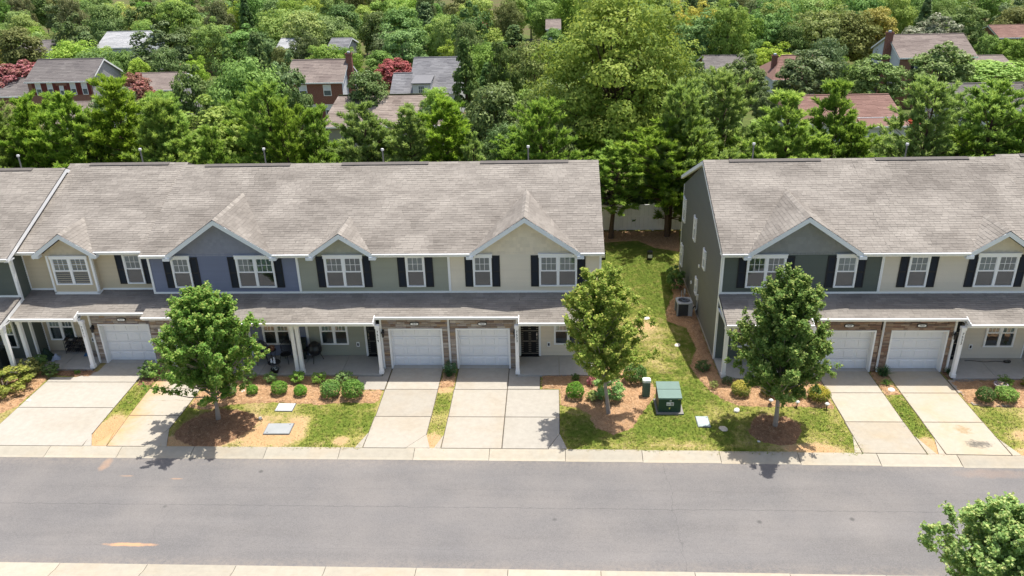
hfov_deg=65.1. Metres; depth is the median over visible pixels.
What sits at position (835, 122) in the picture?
pine tree
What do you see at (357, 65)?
broadleaf tree
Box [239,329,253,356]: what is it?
front door
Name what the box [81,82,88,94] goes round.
window
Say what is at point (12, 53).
broadleaf tree
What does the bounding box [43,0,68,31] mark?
broadleaf tree
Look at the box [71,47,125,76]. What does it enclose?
broadleaf tree
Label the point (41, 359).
shrub
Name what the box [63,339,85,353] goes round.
bench
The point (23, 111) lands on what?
pine tree
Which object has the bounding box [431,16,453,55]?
broadleaf tree
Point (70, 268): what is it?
window
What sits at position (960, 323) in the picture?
front door
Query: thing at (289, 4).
broadleaf tree
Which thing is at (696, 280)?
window
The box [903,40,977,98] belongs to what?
pear tree
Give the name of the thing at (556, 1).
broadleaf tree
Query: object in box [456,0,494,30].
broadleaf tree
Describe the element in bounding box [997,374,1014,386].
shrub
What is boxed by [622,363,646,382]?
clipped shrub
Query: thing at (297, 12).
broadleaf tree
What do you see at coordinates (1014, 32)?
house
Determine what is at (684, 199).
window
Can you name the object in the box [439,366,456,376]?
grass clump
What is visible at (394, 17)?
broadleaf tree
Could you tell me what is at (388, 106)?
house
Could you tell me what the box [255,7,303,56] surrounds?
broadleaf tree
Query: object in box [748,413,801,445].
mulch bed
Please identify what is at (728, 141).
pine tree
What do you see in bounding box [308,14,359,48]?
broadleaf tree
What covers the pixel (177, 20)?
broadleaf tree
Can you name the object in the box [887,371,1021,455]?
driveway
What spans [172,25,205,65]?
broadleaf tree
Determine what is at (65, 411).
driveway
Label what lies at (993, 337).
window
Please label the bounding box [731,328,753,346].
window
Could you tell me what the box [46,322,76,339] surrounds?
window
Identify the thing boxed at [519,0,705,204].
oak tree
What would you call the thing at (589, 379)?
flowering shrub
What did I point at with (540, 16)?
broadleaf tree
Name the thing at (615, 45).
broadleaf tree
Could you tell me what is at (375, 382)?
walkway
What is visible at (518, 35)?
cedar tree
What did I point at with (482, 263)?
window
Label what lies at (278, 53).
broadleaf tree
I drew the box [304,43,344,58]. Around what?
broadleaf tree
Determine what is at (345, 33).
broadleaf tree
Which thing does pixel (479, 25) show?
tree
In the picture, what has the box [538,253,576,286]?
window
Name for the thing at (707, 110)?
cedar tree
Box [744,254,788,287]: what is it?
window
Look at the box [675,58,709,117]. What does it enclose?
pear tree
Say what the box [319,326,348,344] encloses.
window
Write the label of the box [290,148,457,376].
townhouse
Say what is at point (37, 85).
window
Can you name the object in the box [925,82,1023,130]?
house
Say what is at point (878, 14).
broadleaf tree
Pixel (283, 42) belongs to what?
house
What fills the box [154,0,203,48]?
broadleaf tree
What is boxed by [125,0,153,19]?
broadleaf tree
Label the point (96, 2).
broadleaf tree
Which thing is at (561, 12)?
broadleaf tree
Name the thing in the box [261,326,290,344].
window
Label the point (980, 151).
pine tree
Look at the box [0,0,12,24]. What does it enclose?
broadleaf tree
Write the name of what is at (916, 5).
broadleaf tree
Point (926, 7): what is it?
cedar tree
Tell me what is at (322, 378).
shrub
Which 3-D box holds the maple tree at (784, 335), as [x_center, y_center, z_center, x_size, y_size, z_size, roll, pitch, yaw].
[10.868,2.511,31.912,4.043,7.346,4.193,-13,27,-24]
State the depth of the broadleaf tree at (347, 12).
166.89 m
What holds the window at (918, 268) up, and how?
in the townhouse at (950, 293)
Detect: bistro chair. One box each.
[257,340,267,365]
[280,339,293,363]
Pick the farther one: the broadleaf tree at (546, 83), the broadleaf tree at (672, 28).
the broadleaf tree at (672, 28)
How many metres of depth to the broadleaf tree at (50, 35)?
139.27 m
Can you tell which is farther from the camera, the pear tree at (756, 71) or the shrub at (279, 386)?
the pear tree at (756, 71)
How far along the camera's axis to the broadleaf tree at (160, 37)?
120.51 m
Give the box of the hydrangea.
[585,390,599,400]
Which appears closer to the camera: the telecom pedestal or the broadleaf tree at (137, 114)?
the telecom pedestal
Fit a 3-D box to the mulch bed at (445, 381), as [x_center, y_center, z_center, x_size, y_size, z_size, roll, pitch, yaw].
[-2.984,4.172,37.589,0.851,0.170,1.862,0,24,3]
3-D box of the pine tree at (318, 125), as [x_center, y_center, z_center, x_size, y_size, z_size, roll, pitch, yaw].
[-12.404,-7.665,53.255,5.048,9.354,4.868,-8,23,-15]
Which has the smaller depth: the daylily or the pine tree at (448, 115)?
the daylily
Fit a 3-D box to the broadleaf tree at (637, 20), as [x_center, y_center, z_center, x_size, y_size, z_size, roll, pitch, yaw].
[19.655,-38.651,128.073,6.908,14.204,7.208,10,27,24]
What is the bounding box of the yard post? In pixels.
[647,250,652,259]
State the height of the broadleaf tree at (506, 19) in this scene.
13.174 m
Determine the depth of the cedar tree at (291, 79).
68.44 m
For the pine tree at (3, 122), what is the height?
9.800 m
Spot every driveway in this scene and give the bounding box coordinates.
[0,363,153,445]
[94,370,198,446]
[355,368,442,447]
[434,368,508,448]
[502,389,566,450]
[820,371,935,453]
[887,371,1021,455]
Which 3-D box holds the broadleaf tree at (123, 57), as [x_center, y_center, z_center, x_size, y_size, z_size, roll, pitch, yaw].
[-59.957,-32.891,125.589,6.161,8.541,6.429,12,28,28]
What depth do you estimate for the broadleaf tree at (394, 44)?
126.05 m
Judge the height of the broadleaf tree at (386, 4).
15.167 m
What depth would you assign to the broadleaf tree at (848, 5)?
162.30 m
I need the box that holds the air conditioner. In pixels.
[674,297,695,316]
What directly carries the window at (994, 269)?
in the townhouse at (950, 293)
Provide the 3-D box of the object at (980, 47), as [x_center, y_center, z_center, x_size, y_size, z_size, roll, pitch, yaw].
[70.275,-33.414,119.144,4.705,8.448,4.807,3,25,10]
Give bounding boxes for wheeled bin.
[0,345,10,368]
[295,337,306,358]
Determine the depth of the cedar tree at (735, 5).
147.71 m
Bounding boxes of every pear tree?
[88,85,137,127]
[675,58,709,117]
[724,52,769,124]
[750,86,777,122]
[771,49,841,99]
[844,53,908,105]
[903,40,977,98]
[943,92,974,129]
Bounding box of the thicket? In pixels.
[858,129,900,156]
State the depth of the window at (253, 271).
37.92 m
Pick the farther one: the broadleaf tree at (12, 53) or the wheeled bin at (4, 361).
the broadleaf tree at (12, 53)
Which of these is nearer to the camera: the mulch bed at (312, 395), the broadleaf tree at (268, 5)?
the mulch bed at (312, 395)
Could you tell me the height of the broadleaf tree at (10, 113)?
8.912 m
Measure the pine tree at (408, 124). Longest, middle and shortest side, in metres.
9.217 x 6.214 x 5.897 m
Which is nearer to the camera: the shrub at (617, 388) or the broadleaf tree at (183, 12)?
the shrub at (617, 388)
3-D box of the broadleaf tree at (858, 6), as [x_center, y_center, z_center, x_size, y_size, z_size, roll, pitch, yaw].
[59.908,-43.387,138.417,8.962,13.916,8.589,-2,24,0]
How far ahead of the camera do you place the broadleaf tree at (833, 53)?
95.88 m
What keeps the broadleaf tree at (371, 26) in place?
on the ground at (747, 118)
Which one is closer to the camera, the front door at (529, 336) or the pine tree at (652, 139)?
the front door at (529, 336)
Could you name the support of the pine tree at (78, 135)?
on the ground at (747, 118)
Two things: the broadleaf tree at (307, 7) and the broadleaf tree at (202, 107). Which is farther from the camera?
the broadleaf tree at (307, 7)
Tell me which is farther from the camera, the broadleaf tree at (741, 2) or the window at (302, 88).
the broadleaf tree at (741, 2)
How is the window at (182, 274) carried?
in the townhouse at (233, 230)
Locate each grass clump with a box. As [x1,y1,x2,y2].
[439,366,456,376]
[874,365,894,376]
[943,366,957,373]
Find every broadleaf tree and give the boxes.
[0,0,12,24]
[0,23,9,60]
[0,26,46,76]
[0,101,45,130]
[2,9,41,28]
[4,0,39,24]
[8,13,41,31]
[16,26,48,45]
[19,31,49,45]
[30,0,49,33]
[40,32,65,39]
[41,39,108,58]
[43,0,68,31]
[45,0,57,22]
[50,23,77,42]
[56,0,91,35]
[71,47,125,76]
[78,0,96,10]
[81,3,129,41]
[87,0,109,5]
[94,18,124,40]
[99,45,121,62]
[104,1,131,12]
[110,49,137,83]
[116,102,167,126]
[121,5,139,30]
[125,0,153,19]
[127,19,195,71]
[127,57,151,76]
[130,19,158,32]
[132,49,154,72]
[140,0,154,8]
[142,89,167,107]
[146,48,184,71]
[151,0,177,16]
[151,0,191,27]
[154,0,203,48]
[166,94,266,163]
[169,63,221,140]
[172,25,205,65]
[182,0,208,15]
[182,11,210,70]
[182,54,210,80]
[186,16,231,77]
[195,0,212,6]
[200,0,234,15]
[201,74,241,109]
[203,0,236,49]
[203,57,290,128]
[214,23,267,62]
[223,0,247,32]
[233,0,277,30]
[246,32,278,66]
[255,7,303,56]
[256,0,281,32]
[270,45,292,67]
[276,0,308,12]
[276,9,321,33]
[280,9,326,54]
[288,28,318,58]
[301,0,324,20]
[301,5,322,31]
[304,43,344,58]
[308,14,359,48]
[319,0,345,24]
[325,3,363,39]
[326,46,357,61]
[332,29,364,63]
[339,47,364,77]
[346,70,389,106]
[347,0,366,22]
[355,4,375,55]
[358,10,386,52]
[364,50,395,90]
[366,0,386,12]
[366,31,412,62]
[369,0,410,26]
[378,21,431,67]
[379,6,423,42]
[393,0,416,25]
[415,0,437,19]
[418,86,452,114]
[422,13,457,56]
[431,3,441,38]
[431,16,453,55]
[434,0,450,16]
[437,39,457,56]
[443,0,490,17]
[454,21,483,101]
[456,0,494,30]
[456,43,510,89]
[461,80,526,160]
[469,27,505,43]
[474,120,524,160]
[476,40,507,74]
[490,0,524,41]
[499,88,534,112]
[504,0,528,33]
[506,39,555,98]
[517,0,546,40]
[520,75,576,127]
[528,0,557,38]
[538,121,590,159]
[540,27,565,48]
[545,0,560,8]
[552,0,581,39]
[553,78,598,118]
[561,2,587,23]
[597,17,619,58]
[622,0,667,50]
[623,0,654,50]
[648,0,680,42]
[668,13,686,49]
[672,0,716,53]
[672,7,726,69]
[704,0,737,44]
[706,0,751,56]
[721,7,766,54]
[735,0,758,13]
[738,39,767,84]
[744,0,776,18]
[746,0,803,34]
[747,3,797,55]
[751,41,791,79]
[757,0,793,61]
[774,24,812,52]
[789,1,852,60]
[792,0,833,28]
[802,37,849,80]
[814,10,882,62]
[826,0,845,16]
[835,0,883,11]
[839,0,889,62]
[839,57,853,90]
[858,6,898,64]
[882,0,918,33]
[906,0,959,25]
[926,0,959,29]
[932,59,1023,82]
[939,0,990,51]
[942,0,971,25]
[972,0,1012,24]
[989,6,1023,24]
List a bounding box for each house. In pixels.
[0,77,31,117]
[20,39,60,58]
[23,58,122,106]
[43,101,125,129]
[97,30,167,69]
[128,72,201,115]
[276,38,298,48]
[290,51,356,119]
[325,93,448,150]
[328,37,360,88]
[390,72,412,93]
[408,56,465,111]
[545,19,560,40]
[696,54,746,85]
[758,53,814,107]
[777,93,908,144]
[871,30,977,107]
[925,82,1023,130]
[974,55,1014,77]
[975,24,1023,81]
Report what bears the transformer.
on the lawn at (274, 440)
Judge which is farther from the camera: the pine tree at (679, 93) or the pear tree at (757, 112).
the pear tree at (757, 112)
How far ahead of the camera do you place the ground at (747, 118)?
195.17 m
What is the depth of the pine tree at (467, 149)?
51.54 m
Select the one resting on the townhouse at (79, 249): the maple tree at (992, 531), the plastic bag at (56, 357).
the plastic bag at (56, 357)
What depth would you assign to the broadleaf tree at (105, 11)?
155.33 m
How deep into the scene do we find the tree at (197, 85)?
74.67 m
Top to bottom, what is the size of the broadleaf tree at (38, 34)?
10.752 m
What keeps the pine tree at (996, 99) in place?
on the ground at (747, 118)
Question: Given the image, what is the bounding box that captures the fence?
[602,203,681,230]
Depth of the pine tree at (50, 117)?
51.85 m
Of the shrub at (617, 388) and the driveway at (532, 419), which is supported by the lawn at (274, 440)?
the driveway at (532, 419)
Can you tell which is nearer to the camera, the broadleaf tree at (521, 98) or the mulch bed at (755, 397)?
the mulch bed at (755, 397)
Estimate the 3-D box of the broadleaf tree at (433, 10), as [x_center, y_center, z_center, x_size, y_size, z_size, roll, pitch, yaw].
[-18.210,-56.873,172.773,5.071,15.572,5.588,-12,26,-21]
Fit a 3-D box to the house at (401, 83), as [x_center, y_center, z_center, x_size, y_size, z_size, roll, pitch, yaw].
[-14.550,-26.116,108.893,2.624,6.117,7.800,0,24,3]
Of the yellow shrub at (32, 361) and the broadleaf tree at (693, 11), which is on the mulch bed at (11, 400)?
the yellow shrub at (32, 361)
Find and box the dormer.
[411,75,433,92]
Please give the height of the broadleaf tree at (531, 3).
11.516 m
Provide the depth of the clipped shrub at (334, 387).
35.86 m
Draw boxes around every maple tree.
[141,280,269,419]
[561,261,660,414]
[724,262,843,426]
[917,491,1023,575]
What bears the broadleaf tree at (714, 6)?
on the ground at (747, 118)
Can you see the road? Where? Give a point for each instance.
(714, 517)
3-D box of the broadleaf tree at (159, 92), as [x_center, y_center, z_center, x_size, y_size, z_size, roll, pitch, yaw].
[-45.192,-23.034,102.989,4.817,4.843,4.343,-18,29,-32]
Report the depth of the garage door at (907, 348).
36.91 m
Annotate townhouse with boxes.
[0,154,70,377]
[9,148,195,370]
[138,148,319,376]
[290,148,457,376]
[446,145,604,376]
[679,142,889,379]
[851,143,1023,380]
[987,153,1023,360]
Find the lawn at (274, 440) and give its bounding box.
[0,230,1023,455]
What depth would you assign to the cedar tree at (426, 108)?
81.34 m
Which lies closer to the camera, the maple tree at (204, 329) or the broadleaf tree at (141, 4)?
the maple tree at (204, 329)
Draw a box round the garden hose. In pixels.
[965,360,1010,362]
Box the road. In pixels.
[0,457,1023,575]
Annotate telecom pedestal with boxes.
[642,377,650,396]
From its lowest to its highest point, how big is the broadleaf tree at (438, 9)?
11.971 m
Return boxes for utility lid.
[263,423,294,434]
[274,403,295,411]
[695,416,710,427]
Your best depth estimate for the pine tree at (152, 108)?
51.45 m
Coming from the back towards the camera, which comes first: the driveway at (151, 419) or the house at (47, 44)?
the house at (47, 44)
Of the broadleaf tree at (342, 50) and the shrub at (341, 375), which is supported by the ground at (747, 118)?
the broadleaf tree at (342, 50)
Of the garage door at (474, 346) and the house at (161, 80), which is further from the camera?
the house at (161, 80)
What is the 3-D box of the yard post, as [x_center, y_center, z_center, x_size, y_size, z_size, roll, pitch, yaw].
[8.599,-2.057,50.028,0.340,0.620,0.304,0,24,3]
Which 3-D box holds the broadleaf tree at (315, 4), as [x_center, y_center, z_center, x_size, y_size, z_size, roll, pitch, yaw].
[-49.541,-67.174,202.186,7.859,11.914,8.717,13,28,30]
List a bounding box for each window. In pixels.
[0,322,19,347]
[34,83,41,94]
[46,83,53,93]
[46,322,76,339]
[47,255,92,284]
[59,86,64,94]
[69,83,77,94]
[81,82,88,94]
[121,255,146,283]
[170,255,194,287]
[233,255,276,287]
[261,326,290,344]
[299,85,307,95]
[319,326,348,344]
[321,254,364,286]
[323,85,331,95]
[325,104,332,114]
[405,257,425,286]
[418,86,423,92]
[472,253,491,286]
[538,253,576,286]
[554,326,578,344]
[680,242,683,266]
[682,195,686,223]
[692,215,696,241]
[694,276,697,295]
[702,247,706,270]
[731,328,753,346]
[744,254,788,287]
[833,253,858,287]
[904,256,931,286]
[972,252,1022,286]
[982,328,1017,346]
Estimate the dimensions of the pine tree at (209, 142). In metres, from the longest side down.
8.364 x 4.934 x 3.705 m
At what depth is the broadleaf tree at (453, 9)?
168.38 m
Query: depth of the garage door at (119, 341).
39.52 m
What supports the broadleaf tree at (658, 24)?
on the ground at (747, 118)
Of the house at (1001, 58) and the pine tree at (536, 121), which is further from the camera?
the house at (1001, 58)
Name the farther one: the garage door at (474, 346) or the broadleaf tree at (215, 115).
the broadleaf tree at (215, 115)
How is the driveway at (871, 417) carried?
on the lawn at (274, 440)
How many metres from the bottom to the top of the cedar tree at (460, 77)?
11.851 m
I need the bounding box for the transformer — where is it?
[653,381,683,414]
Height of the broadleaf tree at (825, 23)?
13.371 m
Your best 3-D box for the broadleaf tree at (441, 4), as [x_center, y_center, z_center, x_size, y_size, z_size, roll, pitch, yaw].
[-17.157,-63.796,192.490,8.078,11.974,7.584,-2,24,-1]
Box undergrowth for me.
[603,182,681,221]
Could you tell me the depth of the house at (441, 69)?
107.92 m
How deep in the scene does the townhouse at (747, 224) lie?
37.05 m
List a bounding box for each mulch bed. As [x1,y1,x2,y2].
[0,369,52,412]
[56,369,96,376]
[137,362,164,384]
[172,407,257,445]
[189,375,381,409]
[439,368,457,387]
[540,368,655,434]
[603,230,679,251]
[666,278,834,408]
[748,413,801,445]
[870,371,902,394]
[941,370,951,378]
[950,379,1023,407]
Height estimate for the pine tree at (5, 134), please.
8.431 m
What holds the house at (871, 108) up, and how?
on the ground at (747, 118)
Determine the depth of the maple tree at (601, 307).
32.14 m
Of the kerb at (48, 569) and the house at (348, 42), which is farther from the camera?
the house at (348, 42)
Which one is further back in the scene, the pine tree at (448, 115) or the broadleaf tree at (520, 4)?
the broadleaf tree at (520, 4)
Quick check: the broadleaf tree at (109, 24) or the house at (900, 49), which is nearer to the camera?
the house at (900, 49)
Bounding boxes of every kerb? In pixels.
[0,445,1023,468]
[0,562,885,575]
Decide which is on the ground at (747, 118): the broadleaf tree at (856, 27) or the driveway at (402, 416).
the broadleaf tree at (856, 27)
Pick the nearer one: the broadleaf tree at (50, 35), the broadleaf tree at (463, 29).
the broadleaf tree at (463, 29)
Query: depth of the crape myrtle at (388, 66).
114.16 m
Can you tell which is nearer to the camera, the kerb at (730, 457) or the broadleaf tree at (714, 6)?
the kerb at (730, 457)
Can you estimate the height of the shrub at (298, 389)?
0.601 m
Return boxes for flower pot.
[268,345,274,350]
[270,366,278,373]
[993,381,1008,386]
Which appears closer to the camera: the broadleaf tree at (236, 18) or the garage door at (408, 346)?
the garage door at (408, 346)
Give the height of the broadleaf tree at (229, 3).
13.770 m
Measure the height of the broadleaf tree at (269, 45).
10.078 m
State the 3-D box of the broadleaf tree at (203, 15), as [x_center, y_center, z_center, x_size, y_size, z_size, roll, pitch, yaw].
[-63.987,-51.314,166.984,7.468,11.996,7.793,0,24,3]
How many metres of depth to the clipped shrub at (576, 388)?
35.32 m
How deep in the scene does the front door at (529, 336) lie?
38.83 m
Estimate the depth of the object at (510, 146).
54.31 m
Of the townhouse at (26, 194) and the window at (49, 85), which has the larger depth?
the window at (49, 85)
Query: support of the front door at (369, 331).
in the townhouse at (369, 253)
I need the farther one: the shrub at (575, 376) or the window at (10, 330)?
the window at (10, 330)
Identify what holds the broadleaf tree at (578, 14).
on the ground at (747, 118)
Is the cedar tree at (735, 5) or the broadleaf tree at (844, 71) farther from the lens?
the cedar tree at (735, 5)
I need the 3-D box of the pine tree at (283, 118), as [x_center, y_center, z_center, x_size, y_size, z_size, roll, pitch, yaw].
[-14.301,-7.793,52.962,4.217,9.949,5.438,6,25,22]
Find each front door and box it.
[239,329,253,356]
[364,320,382,356]
[519,326,540,356]
[950,321,965,359]
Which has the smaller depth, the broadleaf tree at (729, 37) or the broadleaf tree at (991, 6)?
the broadleaf tree at (729, 37)
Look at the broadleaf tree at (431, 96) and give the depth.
82.36 m
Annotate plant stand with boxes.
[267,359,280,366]
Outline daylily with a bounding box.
[880,379,891,385]
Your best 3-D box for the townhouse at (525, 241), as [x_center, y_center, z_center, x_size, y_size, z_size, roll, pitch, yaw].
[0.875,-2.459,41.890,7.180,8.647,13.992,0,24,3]
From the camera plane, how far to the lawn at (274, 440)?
34.10 m
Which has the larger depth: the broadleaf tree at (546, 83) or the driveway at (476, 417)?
the broadleaf tree at (546, 83)
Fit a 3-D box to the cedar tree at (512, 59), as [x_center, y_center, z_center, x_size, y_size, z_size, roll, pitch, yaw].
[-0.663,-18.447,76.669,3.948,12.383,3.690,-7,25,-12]
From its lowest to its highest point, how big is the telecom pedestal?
0.975 m
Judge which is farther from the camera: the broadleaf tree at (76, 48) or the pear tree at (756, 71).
the broadleaf tree at (76, 48)
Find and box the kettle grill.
[302,341,323,363]
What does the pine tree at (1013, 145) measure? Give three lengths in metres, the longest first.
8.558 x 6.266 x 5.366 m
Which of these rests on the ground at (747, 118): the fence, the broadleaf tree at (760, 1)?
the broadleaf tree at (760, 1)
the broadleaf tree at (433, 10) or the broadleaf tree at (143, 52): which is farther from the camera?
the broadleaf tree at (433, 10)
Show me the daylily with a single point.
(886, 382)
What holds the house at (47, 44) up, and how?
on the ground at (747, 118)
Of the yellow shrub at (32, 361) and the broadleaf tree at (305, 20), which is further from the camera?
the broadleaf tree at (305, 20)
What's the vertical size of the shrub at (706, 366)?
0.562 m
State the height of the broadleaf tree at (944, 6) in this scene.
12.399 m
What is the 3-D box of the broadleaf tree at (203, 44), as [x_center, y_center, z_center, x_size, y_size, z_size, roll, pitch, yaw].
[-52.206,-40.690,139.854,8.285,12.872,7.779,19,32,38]
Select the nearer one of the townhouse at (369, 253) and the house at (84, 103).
the townhouse at (369, 253)
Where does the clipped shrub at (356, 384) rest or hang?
on the mulch bed at (312, 395)
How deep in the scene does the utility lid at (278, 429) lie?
34.02 m
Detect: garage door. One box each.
[97,324,157,362]
[388,328,444,368]
[455,328,510,368]
[819,330,876,371]
[885,330,949,371]
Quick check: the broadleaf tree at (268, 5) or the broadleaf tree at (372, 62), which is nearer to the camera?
the broadleaf tree at (372, 62)
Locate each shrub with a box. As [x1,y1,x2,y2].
[0,365,33,398]
[17,357,44,375]
[34,354,47,364]
[39,362,58,377]
[136,360,157,377]
[221,384,236,394]
[242,370,256,381]
[246,384,257,394]
[262,371,277,382]
[270,380,287,394]
[288,370,304,382]
[293,384,307,395]
[311,371,326,382]
[320,379,340,397]
[334,370,354,384]
[340,378,364,398]
[442,360,457,372]
[566,381,584,398]
[571,373,578,379]
[586,377,595,384]
[590,379,625,401]
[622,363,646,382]
[666,264,685,289]
[694,359,710,371]
[709,380,718,387]
[721,376,733,384]
[731,379,751,396]
[760,387,771,397]
[807,384,831,402]
[975,386,995,402]
[995,385,1019,402]
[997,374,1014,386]
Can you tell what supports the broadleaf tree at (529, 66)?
on the ground at (747, 118)
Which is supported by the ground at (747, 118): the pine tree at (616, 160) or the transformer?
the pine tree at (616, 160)
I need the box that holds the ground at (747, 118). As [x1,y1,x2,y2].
[3,0,1013,454]
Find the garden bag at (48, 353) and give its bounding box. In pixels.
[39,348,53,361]
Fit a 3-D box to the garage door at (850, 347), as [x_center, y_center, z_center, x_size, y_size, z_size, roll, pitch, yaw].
[15.280,2.837,36.968,2.540,2.160,0.385,0,24,3]
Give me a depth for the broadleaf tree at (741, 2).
168.82 m
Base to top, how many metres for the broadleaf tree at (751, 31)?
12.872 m
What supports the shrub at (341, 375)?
on the mulch bed at (312, 395)
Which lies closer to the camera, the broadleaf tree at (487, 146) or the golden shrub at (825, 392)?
the golden shrub at (825, 392)
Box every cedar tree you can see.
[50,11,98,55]
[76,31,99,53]
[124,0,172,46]
[211,36,258,99]
[239,0,255,47]
[247,31,272,81]
[270,49,312,136]
[284,75,316,137]
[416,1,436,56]
[418,101,433,124]
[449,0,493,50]
[451,36,487,135]
[475,62,492,97]
[484,28,524,121]
[501,24,525,54]
[677,0,701,12]
[683,0,697,15]
[683,73,748,144]
[697,0,721,7]
[729,2,739,14]
[913,0,932,29]
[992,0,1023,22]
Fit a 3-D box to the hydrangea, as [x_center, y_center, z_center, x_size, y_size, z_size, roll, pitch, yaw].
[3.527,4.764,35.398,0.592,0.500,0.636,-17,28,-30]
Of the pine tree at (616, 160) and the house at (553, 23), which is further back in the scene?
the house at (553, 23)
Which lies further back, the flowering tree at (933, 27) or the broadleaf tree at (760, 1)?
the broadleaf tree at (760, 1)
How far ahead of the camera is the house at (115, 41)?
133.10 m
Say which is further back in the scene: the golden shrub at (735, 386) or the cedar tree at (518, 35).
the cedar tree at (518, 35)
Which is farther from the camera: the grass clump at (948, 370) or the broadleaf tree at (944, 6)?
the broadleaf tree at (944, 6)
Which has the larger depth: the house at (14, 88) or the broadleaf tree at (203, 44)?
the broadleaf tree at (203, 44)
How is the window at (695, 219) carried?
in the townhouse at (747, 224)
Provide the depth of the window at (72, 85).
106.45 m
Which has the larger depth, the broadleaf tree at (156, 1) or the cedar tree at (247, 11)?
the broadleaf tree at (156, 1)
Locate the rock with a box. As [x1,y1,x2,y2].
[719,426,727,431]
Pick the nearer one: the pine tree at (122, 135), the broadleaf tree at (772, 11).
the pine tree at (122, 135)
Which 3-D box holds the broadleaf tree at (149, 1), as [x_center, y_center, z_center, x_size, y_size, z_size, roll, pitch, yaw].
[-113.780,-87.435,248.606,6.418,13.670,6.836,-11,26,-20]
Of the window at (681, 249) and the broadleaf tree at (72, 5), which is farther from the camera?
the broadleaf tree at (72, 5)
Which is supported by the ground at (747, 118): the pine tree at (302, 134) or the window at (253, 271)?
the pine tree at (302, 134)
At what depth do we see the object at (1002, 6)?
143.92 m
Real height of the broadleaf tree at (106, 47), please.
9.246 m
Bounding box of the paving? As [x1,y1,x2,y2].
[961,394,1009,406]
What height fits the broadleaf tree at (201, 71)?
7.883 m
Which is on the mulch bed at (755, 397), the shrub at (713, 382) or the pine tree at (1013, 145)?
the shrub at (713, 382)
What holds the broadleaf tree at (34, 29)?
on the ground at (747, 118)
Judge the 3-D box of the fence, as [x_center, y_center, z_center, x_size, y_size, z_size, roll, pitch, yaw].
[7.133,-4.786,54.599,14.750,2.090,0.200,0,24,3]
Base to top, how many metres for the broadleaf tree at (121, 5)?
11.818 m
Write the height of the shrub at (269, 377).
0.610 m
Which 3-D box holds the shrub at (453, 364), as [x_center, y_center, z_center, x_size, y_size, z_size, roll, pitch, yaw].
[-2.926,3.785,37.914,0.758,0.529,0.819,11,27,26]
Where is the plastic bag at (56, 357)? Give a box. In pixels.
[51,353,60,361]
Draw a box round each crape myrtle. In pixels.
[0,59,35,87]
[122,72,155,104]
[374,57,411,89]
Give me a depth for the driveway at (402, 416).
35.11 m
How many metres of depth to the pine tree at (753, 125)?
53.84 m
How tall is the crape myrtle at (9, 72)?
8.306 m
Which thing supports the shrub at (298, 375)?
on the mulch bed at (312, 395)
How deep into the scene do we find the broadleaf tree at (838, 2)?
167.68 m
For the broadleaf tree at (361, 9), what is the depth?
181.50 m
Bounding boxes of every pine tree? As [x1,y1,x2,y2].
[0,88,72,167]
[0,98,49,167]
[0,126,38,167]
[22,90,109,167]
[45,107,124,167]
[56,73,158,162]
[110,90,213,163]
[121,96,215,163]
[196,122,240,164]
[207,79,300,163]
[218,117,271,161]
[265,93,327,162]
[282,130,305,160]
[297,102,357,162]
[319,100,394,162]
[368,125,398,161]
[371,102,433,161]
[400,93,472,161]
[451,130,485,160]
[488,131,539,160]
[493,95,604,192]
[568,128,610,195]
[589,137,662,238]
[614,116,713,236]
[637,76,755,233]
[664,118,717,214]
[682,65,770,159]
[710,130,746,159]
[731,87,832,158]
[737,118,788,158]
[786,77,885,157]
[833,120,882,157]
[871,73,970,156]
[873,134,909,156]
[933,125,977,155]
[938,77,1023,156]
[958,133,1000,156]
[994,105,1023,153]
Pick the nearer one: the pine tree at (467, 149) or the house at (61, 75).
the pine tree at (467, 149)
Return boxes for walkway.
[357,368,391,389]
[507,368,540,389]
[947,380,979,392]
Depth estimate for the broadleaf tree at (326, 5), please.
186.74 m
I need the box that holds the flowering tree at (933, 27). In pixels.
[902,12,966,37]
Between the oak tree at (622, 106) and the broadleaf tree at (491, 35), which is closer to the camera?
the oak tree at (622, 106)
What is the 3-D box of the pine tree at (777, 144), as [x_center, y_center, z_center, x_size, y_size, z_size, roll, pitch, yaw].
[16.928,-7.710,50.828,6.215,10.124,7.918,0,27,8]
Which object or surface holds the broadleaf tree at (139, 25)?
on the ground at (747, 118)
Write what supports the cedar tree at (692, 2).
on the ground at (747, 118)
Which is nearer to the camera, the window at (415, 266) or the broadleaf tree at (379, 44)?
the window at (415, 266)
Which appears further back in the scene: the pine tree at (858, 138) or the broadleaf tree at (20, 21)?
the broadleaf tree at (20, 21)
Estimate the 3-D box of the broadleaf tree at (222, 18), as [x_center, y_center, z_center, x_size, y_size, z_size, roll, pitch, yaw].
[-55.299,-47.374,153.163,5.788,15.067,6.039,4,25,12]
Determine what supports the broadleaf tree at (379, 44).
on the ground at (747, 118)

